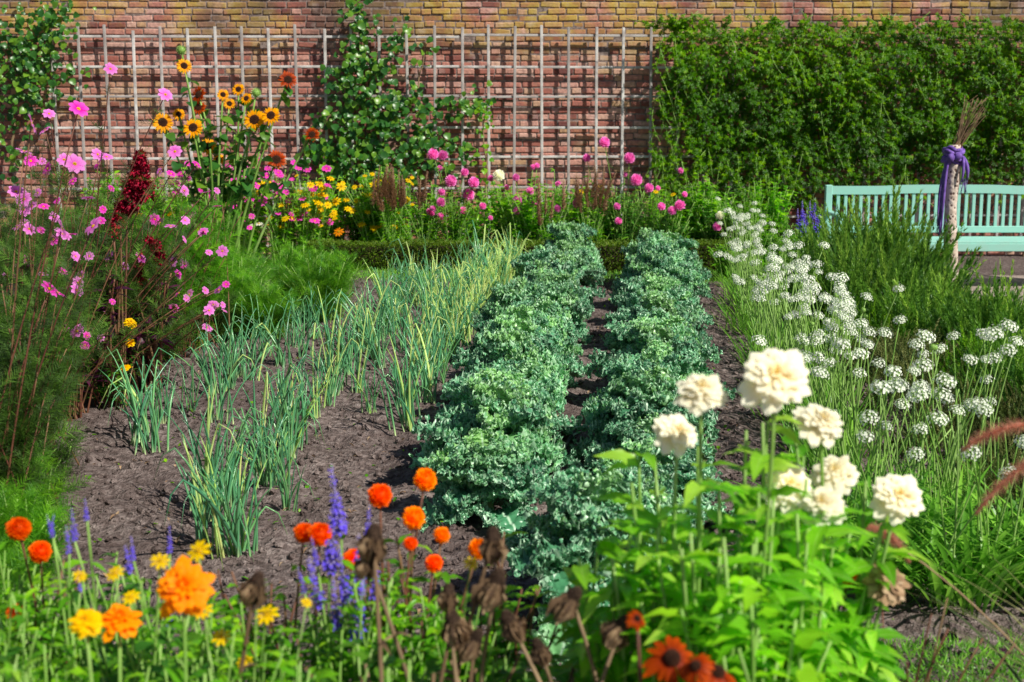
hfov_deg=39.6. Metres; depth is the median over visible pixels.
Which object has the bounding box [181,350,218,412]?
onion plant
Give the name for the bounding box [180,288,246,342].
dill plant
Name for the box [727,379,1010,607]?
garlic chives plant
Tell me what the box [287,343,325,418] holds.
onion plant
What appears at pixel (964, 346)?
savory bush
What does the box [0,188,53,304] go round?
cosmos plant
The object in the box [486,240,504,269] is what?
onion plant
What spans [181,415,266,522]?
onion plant
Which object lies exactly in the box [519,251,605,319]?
kale plant
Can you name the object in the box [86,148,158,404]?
amaranth plant
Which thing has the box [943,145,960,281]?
wooden post
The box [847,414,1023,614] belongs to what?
garlic chives plant
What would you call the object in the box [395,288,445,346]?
onion plant
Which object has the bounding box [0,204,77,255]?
cosmos plant
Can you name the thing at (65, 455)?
dill plant
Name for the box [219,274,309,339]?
dill plant
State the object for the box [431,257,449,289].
onion plant
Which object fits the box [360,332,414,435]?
onion plant
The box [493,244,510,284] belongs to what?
onion plant
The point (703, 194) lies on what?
border plant
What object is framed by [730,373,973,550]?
garlic chives plant
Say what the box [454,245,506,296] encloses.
onion plant
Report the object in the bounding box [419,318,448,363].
onion plant
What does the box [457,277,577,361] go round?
kale plant
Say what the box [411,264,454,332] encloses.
onion plant
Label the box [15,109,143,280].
cosmos plant
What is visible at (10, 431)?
cosmos plant
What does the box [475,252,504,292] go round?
onion plant
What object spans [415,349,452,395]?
onion plant
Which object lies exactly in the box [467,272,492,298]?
onion plant
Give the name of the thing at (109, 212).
cosmos plant
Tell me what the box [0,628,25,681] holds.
leafy plant
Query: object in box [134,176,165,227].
border plant
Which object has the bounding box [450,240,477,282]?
onion plant
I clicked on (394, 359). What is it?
onion plant
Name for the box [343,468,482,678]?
dahlia plant
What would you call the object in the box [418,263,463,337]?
onion plant
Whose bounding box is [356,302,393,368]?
onion plant
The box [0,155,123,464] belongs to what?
cosmos plant
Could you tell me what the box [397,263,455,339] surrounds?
onion plant
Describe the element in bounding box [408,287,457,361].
onion plant
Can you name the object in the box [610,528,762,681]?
zinnia plant
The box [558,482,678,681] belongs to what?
zinnia plant
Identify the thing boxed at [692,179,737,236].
border plant
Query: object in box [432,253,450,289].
onion plant
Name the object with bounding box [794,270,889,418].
garlic chives plant
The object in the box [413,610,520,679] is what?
leafy plant
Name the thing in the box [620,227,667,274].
kale plant
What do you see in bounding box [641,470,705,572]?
kale plant
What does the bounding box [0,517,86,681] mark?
dahlia plant
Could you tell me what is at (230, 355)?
onion plant
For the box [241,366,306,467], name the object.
onion plant
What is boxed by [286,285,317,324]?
onion plant
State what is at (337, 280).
dill plant
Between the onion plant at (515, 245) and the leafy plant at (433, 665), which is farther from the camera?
the onion plant at (515, 245)
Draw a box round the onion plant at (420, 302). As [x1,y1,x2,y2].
[406,269,430,308]
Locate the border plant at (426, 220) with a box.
[408,180,453,240]
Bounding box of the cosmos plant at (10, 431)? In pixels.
[0,100,102,505]
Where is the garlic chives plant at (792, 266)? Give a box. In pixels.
[765,262,856,385]
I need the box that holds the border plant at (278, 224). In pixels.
[254,166,305,265]
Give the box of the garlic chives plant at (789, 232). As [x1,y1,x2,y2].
[734,229,812,354]
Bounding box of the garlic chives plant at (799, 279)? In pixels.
[744,273,853,428]
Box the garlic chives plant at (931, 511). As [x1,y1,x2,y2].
[848,425,1023,575]
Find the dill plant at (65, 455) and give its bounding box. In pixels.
[1,410,95,509]
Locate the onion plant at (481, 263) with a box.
[465,242,493,286]
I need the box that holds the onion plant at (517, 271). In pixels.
[490,230,534,276]
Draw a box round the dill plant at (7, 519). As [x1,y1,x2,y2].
[0,490,31,535]
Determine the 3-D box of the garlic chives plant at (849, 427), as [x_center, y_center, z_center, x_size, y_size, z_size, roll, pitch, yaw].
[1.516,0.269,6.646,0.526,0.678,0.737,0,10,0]
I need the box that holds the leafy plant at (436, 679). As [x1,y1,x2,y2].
[423,672,444,681]
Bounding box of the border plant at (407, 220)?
[383,176,421,239]
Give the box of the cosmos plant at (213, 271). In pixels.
[139,192,254,353]
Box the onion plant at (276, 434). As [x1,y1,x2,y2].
[249,412,319,481]
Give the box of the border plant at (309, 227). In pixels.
[287,160,343,256]
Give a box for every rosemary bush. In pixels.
[751,225,882,309]
[765,191,910,273]
[784,215,942,335]
[809,175,986,295]
[851,258,993,343]
[869,263,987,312]
[921,260,1023,353]
[935,302,1023,425]
[977,284,1022,313]
[992,319,1023,356]
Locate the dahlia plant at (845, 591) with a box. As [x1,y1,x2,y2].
[842,575,857,610]
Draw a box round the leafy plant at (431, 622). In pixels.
[395,601,504,681]
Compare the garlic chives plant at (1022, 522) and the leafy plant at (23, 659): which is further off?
the garlic chives plant at (1022, 522)
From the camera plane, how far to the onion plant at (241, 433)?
6.01 m
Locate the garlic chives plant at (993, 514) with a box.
[925,440,1023,575]
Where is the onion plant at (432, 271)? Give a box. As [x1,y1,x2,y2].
[420,258,438,295]
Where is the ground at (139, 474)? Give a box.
[25,256,1023,681]
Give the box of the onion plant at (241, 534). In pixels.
[206,461,287,557]
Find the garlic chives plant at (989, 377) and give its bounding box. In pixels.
[930,328,1023,499]
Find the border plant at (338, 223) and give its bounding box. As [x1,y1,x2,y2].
[310,172,353,244]
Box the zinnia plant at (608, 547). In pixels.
[531,535,658,681]
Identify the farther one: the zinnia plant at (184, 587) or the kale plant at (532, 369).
the kale plant at (532, 369)
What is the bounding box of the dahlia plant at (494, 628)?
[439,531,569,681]
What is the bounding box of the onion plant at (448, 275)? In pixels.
[430,248,482,293]
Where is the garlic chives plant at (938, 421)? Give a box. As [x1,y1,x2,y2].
[845,327,983,515]
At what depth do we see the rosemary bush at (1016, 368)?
7.22 m
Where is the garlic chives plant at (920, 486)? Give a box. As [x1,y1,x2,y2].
[819,411,1023,577]
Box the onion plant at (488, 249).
[469,239,510,264]
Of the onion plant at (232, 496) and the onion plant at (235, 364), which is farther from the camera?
the onion plant at (235, 364)
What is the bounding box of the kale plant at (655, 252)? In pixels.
[609,232,697,309]
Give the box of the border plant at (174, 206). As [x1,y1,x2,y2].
[155,161,209,255]
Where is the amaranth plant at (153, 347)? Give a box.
[117,235,181,391]
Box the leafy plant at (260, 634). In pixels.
[237,604,368,681]
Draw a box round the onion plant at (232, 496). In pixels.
[222,425,280,506]
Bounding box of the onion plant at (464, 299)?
[443,275,475,344]
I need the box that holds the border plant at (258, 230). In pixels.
[225,158,269,262]
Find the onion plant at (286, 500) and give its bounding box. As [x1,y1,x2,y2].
[251,431,314,512]
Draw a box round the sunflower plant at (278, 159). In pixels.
[190,83,319,264]
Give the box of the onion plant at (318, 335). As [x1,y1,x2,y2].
[300,286,344,338]
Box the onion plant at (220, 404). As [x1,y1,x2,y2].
[186,334,275,423]
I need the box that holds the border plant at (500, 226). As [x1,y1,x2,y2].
[483,184,525,240]
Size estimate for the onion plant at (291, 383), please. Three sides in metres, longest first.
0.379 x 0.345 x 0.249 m
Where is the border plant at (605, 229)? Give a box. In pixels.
[579,154,631,244]
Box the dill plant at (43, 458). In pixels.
[0,440,85,533]
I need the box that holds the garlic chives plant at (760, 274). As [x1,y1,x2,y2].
[731,265,852,366]
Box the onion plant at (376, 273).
[362,267,406,309]
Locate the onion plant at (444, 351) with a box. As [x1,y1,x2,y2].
[413,319,452,368]
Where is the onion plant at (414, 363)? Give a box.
[396,320,431,378]
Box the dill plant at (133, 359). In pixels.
[119,315,159,376]
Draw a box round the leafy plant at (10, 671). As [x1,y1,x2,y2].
[0,661,27,681]
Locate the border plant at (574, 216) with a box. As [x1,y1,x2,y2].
[550,178,606,223]
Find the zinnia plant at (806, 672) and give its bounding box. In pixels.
[721,643,824,681]
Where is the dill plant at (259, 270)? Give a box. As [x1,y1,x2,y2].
[188,250,279,330]
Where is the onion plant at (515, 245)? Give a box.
[502,223,529,275]
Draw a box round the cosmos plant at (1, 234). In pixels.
[0,211,90,278]
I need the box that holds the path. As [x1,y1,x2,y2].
[962,275,1023,304]
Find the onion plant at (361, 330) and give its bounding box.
[326,291,387,359]
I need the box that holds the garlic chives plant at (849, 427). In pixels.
[788,326,890,460]
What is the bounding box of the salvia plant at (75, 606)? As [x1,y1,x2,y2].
[32,499,162,681]
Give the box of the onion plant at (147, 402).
[103,356,177,432]
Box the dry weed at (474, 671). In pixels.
[358,652,521,681]
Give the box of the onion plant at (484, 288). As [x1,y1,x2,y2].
[474,268,492,313]
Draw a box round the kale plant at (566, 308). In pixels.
[551,300,581,354]
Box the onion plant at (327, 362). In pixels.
[307,324,334,386]
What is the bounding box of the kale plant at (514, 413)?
[411,372,580,484]
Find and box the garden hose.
[525,413,582,629]
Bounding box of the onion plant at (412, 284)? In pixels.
[398,259,428,310]
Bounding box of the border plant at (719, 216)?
[713,184,773,245]
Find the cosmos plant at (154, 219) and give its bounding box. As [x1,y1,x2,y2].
[56,148,225,376]
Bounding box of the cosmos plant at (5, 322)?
[0,148,88,505]
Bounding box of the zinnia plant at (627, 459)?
[590,446,746,644]
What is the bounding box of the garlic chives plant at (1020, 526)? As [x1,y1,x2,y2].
[881,417,1023,604]
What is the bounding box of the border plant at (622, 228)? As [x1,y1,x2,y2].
[598,137,653,242]
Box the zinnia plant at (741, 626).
[643,537,800,681]
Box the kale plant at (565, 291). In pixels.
[525,265,593,344]
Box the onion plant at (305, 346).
[281,308,324,357]
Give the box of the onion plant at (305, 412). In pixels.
[259,365,328,444]
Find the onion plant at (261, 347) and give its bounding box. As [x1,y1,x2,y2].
[237,294,279,359]
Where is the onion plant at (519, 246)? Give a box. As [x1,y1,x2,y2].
[498,228,526,272]
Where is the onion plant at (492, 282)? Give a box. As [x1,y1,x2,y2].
[480,265,499,299]
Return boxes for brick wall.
[0,0,1023,255]
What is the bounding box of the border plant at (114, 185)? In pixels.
[77,170,135,224]
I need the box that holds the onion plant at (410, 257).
[380,238,424,293]
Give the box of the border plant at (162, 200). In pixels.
[141,176,187,223]
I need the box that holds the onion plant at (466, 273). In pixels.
[438,264,481,287]
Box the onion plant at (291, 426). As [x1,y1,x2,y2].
[258,362,323,458]
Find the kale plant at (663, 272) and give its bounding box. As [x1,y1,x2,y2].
[620,268,700,324]
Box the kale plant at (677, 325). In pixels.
[607,312,725,386]
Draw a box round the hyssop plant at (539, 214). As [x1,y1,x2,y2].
[534,175,566,239]
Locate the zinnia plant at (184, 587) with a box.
[60,554,225,681]
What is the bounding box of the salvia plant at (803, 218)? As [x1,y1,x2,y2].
[793,200,820,256]
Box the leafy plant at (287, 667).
[188,651,337,681]
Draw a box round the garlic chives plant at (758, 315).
[715,243,794,366]
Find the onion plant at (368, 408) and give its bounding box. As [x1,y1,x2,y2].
[348,360,386,413]
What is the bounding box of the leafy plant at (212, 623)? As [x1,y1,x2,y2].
[165,597,303,681]
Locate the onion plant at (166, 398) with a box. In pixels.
[132,359,178,423]
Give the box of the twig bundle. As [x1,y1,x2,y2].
[953,96,986,147]
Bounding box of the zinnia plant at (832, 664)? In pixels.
[727,479,873,681]
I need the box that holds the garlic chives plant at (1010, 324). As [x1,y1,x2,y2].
[891,318,1018,508]
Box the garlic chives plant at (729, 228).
[711,201,758,290]
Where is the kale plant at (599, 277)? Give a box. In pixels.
[551,240,604,285]
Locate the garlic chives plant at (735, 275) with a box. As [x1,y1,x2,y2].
[731,249,802,341]
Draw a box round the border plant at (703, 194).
[675,172,721,239]
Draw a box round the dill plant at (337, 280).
[272,246,373,323]
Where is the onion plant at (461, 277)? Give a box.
[429,261,488,335]
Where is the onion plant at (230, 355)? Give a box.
[194,303,250,385]
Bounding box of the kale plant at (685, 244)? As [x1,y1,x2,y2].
[658,230,710,273]
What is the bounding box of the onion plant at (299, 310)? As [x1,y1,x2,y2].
[295,286,306,322]
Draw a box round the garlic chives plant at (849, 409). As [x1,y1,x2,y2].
[806,315,945,496]
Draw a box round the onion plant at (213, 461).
[160,381,232,511]
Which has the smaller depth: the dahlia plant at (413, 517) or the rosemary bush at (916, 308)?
the dahlia plant at (413, 517)
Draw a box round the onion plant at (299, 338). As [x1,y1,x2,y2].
[280,294,318,347]
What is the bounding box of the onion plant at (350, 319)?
[337,303,382,352]
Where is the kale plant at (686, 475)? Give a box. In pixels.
[598,437,746,522]
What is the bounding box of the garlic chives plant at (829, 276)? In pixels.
[774,256,872,403]
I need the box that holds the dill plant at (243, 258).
[188,240,280,286]
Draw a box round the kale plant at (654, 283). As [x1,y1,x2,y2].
[605,275,713,345]
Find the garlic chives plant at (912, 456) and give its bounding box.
[794,351,976,558]
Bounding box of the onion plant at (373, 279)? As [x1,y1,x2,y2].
[365,250,411,303]
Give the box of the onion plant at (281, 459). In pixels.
[244,418,310,489]
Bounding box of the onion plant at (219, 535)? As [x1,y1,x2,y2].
[154,448,253,567]
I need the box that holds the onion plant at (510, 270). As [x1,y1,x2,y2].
[497,243,519,281]
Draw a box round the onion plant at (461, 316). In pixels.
[441,306,474,341]
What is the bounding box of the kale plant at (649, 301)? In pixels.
[601,290,704,354]
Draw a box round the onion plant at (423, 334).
[410,290,438,358]
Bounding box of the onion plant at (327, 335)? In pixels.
[317,289,359,369]
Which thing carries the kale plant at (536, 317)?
on the ground at (139, 474)
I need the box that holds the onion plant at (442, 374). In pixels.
[429,333,469,383]
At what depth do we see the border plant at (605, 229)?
14.57 m
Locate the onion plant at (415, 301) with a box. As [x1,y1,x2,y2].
[397,253,418,305]
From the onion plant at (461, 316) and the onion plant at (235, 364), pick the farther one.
the onion plant at (461, 316)
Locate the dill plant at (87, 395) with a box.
[77,320,140,399]
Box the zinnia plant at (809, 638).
[693,483,842,681]
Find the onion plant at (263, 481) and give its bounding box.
[221,408,286,487]
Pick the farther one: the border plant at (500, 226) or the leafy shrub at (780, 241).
the border plant at (500, 226)
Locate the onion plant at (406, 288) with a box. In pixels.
[384,254,429,312]
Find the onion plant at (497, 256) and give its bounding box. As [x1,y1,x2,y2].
[474,244,518,272]
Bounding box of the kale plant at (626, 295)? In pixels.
[616,270,688,324]
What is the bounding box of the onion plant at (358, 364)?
[334,310,381,392]
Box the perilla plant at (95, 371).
[67,323,116,418]
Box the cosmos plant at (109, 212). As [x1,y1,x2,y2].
[57,183,167,250]
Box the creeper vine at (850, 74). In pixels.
[626,11,1023,256]
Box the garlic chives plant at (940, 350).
[909,342,1009,557]
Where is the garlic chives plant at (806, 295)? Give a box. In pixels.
[764,253,863,403]
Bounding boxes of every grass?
[266,265,729,283]
[841,629,1023,681]
[865,416,1023,681]
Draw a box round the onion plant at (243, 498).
[200,436,279,526]
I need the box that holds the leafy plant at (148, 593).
[62,563,226,675]
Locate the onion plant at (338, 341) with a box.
[315,289,365,376]
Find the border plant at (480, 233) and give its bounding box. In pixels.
[456,186,505,241]
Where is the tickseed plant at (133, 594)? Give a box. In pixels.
[72,553,220,681]
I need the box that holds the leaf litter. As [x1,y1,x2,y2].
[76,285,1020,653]
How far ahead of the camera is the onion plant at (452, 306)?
9.97 m
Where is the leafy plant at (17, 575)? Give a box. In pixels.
[0,565,74,680]
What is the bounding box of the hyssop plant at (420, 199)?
[389,171,437,243]
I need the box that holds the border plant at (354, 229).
[335,169,376,241]
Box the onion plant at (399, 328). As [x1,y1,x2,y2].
[374,291,423,353]
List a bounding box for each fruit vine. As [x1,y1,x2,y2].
[0,0,95,185]
[298,0,495,214]
[311,100,499,217]
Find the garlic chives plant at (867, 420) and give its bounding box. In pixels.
[807,371,959,522]
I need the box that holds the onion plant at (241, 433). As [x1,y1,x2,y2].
[199,407,270,500]
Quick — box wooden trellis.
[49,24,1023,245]
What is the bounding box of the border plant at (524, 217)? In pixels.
[488,163,561,243]
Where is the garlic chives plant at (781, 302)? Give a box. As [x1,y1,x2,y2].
[731,254,822,363]
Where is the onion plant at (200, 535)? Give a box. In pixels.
[175,434,227,549]
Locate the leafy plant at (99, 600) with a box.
[3,551,174,675]
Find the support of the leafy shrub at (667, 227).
on the ground at (139, 474)
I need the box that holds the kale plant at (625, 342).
[604,308,706,376]
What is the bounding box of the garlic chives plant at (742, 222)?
[711,204,767,298]
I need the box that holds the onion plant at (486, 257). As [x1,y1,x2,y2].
[468,244,495,286]
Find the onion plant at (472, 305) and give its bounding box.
[452,283,481,334]
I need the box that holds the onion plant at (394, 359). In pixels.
[372,332,431,409]
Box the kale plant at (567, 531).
[502,464,701,664]
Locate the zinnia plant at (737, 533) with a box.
[726,526,825,615]
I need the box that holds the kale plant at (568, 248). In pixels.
[543,240,606,289]
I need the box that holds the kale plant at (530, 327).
[452,314,578,397]
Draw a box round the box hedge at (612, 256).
[306,238,744,273]
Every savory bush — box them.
[801,291,916,360]
[916,319,1023,401]
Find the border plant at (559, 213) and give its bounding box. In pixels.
[521,168,575,239]
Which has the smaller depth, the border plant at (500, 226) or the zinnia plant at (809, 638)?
the zinnia plant at (809, 638)
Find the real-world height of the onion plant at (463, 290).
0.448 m
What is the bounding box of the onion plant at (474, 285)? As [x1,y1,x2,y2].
[465,262,488,310]
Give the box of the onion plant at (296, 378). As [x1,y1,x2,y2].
[268,357,324,438]
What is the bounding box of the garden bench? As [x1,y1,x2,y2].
[823,185,1023,250]
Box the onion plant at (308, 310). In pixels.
[293,281,328,331]
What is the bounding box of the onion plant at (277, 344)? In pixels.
[246,300,300,367]
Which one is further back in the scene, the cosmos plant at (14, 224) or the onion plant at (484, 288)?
the onion plant at (484, 288)
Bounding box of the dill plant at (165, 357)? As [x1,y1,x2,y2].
[157,293,202,365]
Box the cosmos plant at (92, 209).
[33,187,156,240]
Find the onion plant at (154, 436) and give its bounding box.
[98,349,175,454]
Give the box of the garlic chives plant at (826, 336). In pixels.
[780,287,868,451]
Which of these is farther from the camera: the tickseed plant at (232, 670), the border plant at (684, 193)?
the border plant at (684, 193)
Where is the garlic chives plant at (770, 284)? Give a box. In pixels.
[737,261,836,423]
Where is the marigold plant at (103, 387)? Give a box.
[84,318,141,408]
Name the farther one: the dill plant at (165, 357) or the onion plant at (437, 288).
the onion plant at (437, 288)
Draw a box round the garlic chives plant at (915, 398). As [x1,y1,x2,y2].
[860,324,1006,519]
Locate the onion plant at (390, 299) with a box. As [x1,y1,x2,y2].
[378,277,409,321]
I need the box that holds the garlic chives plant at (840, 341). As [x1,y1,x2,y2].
[779,303,917,480]
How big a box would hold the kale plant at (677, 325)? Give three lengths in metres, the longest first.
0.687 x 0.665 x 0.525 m
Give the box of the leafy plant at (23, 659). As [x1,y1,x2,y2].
[0,586,104,681]
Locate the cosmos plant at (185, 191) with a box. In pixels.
[91,185,225,360]
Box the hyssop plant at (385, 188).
[370,164,417,242]
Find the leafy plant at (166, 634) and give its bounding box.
[71,583,237,681]
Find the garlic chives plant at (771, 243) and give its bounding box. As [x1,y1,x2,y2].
[721,242,789,351]
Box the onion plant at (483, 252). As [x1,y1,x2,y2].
[456,242,498,290]
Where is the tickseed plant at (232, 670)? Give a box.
[166,540,311,681]
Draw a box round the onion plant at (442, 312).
[429,295,462,341]
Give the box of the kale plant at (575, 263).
[546,250,580,285]
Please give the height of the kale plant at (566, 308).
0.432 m
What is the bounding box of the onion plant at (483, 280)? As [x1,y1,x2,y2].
[454,263,500,309]
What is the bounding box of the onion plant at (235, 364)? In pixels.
[201,334,258,390]
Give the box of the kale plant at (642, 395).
[569,365,719,475]
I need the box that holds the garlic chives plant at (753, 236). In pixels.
[701,215,788,322]
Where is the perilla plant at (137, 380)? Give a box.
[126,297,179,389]
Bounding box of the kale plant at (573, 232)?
[535,219,604,269]
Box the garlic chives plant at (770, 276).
[733,243,810,360]
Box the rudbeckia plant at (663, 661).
[626,610,735,681]
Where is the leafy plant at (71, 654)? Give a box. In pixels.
[12,617,144,681]
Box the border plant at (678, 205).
[624,168,685,237]
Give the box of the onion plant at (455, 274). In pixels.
[442,261,466,294]
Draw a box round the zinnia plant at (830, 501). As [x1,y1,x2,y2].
[668,414,860,680]
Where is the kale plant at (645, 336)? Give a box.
[588,320,705,377]
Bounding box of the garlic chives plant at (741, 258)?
[716,238,791,336]
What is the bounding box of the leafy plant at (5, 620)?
[0,541,84,656]
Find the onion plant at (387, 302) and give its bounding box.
[380,275,425,339]
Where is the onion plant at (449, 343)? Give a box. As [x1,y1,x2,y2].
[444,319,468,359]
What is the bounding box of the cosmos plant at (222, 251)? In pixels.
[3,62,229,401]
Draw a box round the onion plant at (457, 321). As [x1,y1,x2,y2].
[446,302,479,353]
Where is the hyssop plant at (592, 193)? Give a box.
[571,165,615,240]
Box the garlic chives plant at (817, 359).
[775,291,884,472]
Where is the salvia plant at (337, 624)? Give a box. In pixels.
[272,464,386,681]
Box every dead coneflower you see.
[237,571,312,681]
[354,523,413,681]
[435,526,508,681]
[500,586,629,681]
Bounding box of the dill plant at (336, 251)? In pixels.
[294,243,362,298]
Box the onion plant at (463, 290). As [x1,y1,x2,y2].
[437,271,478,313]
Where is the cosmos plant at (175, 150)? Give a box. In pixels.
[0,88,221,420]
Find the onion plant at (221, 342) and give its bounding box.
[187,315,247,367]
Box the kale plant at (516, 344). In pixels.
[442,324,566,413]
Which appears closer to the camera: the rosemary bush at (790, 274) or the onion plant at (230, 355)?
the onion plant at (230, 355)
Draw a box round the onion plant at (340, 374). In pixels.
[325,332,373,396]
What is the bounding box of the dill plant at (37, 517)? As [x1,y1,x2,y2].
[0,471,77,588]
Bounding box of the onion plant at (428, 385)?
[380,317,445,403]
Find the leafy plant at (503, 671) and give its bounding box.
[475,658,544,681]
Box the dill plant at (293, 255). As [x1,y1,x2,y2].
[238,236,336,311]
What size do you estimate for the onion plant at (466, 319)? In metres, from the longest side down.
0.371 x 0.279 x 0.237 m
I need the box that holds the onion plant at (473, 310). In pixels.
[454,296,482,332]
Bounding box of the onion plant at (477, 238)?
[464,220,497,265]
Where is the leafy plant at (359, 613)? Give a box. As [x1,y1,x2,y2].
[304,567,439,681]
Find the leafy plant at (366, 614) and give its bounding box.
[298,591,400,679]
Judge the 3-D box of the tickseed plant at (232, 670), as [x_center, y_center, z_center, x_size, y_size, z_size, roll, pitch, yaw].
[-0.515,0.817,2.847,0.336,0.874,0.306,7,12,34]
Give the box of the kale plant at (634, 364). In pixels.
[581,344,716,457]
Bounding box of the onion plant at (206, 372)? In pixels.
[171,321,230,394]
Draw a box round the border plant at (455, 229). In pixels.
[426,148,492,244]
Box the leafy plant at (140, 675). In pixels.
[73,666,166,681]
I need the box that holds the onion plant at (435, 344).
[395,310,457,387]
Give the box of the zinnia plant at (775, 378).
[629,348,821,681]
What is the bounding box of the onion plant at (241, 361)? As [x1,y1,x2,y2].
[209,308,269,378]
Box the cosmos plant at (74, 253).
[0,178,111,447]
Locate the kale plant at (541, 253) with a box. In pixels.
[510,245,575,283]
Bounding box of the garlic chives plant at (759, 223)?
[717,208,766,301]
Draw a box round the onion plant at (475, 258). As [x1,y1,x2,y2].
[451,239,493,289]
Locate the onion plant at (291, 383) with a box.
[276,354,318,421]
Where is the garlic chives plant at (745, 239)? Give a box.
[712,213,765,311]
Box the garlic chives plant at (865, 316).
[789,283,907,451]
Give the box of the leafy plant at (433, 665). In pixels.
[277,630,448,681]
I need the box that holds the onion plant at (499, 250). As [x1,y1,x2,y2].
[483,230,527,283]
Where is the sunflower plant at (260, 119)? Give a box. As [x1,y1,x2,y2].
[152,45,297,252]
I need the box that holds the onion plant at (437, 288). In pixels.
[418,275,454,307]
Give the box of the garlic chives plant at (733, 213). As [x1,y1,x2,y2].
[710,198,762,286]
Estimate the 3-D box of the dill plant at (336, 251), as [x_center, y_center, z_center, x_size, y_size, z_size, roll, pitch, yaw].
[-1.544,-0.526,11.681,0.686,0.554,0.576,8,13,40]
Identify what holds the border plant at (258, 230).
on the ground at (139, 474)
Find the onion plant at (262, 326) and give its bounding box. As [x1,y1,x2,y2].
[230,295,287,352]
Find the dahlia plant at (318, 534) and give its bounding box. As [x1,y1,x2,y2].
[213,522,337,681]
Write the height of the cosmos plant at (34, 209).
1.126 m
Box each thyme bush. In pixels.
[814,320,966,404]
[853,317,966,378]
[855,338,995,433]
[881,379,1023,473]
[928,432,1023,510]
[948,377,1023,464]
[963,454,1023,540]
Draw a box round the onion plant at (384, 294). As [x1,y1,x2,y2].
[353,273,415,349]
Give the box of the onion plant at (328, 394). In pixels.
[309,347,343,407]
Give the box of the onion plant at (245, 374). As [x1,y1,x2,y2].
[231,325,285,380]
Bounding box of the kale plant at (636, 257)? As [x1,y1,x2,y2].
[626,240,701,288]
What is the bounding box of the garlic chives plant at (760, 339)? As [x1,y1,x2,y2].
[751,281,871,431]
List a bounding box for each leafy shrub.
[649,206,695,238]
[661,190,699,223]
[690,200,738,242]
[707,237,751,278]
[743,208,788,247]
[744,233,791,256]
[756,244,794,274]
[768,232,804,258]
[776,218,809,261]
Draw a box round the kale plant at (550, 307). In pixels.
[507,296,585,377]
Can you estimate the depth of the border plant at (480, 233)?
14.70 m
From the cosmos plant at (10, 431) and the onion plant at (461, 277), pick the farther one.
the onion plant at (461, 277)
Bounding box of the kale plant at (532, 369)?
[458,357,580,440]
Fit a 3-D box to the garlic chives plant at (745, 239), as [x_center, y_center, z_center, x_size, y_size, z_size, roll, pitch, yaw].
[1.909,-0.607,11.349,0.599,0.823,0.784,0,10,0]
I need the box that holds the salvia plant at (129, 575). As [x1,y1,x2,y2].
[104,527,221,681]
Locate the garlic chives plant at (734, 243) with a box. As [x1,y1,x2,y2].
[712,217,782,317]
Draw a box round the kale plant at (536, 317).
[478,304,591,378]
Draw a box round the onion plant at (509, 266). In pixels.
[502,247,517,284]
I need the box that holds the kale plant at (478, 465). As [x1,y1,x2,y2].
[405,426,554,538]
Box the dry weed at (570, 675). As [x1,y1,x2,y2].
[447,658,574,681]
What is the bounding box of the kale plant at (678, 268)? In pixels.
[650,252,712,315]
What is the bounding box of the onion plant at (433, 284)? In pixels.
[416,237,449,300]
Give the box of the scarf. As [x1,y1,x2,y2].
[934,145,969,234]
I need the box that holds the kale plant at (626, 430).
[575,412,716,501]
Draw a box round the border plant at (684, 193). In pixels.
[658,191,706,238]
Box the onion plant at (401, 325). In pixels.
[375,280,406,326]
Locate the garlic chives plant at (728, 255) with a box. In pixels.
[709,220,778,333]
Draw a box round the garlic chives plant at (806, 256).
[734,240,829,348]
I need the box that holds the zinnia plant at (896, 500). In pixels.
[753,403,932,681]
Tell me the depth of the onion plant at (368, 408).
7.77 m
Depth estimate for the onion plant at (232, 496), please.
5.98 m
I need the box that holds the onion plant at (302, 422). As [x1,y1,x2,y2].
[262,371,330,449]
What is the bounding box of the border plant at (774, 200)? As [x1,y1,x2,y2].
[740,168,798,261]
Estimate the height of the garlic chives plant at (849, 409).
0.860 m
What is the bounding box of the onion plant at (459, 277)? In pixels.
[445,251,482,301]
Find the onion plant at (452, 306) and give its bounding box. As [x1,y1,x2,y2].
[441,292,461,342]
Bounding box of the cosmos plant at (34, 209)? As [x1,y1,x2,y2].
[1,195,92,244]
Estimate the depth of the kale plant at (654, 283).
9.60 m
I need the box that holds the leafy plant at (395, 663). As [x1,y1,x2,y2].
[383,659,410,681]
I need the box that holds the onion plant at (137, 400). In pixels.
[98,347,189,445]
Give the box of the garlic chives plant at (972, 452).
[875,402,1023,604]
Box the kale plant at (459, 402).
[408,367,589,469]
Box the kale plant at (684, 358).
[645,339,736,433]
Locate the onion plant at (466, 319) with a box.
[443,295,484,342]
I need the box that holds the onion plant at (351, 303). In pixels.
[329,280,384,342]
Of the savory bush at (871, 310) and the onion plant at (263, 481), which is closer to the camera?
the onion plant at (263, 481)
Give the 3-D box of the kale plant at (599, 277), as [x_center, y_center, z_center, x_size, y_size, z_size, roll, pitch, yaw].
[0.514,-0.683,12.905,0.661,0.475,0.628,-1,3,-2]
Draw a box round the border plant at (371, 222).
[336,165,410,241]
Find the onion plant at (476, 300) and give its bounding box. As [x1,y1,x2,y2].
[445,269,491,314]
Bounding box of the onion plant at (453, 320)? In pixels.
[431,288,477,349]
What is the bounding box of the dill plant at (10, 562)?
[0,526,55,626]
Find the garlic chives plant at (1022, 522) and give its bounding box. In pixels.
[963,486,1023,581]
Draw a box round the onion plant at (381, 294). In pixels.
[362,271,415,331]
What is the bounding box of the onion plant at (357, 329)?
[332,281,367,348]
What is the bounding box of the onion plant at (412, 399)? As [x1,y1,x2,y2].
[387,356,435,422]

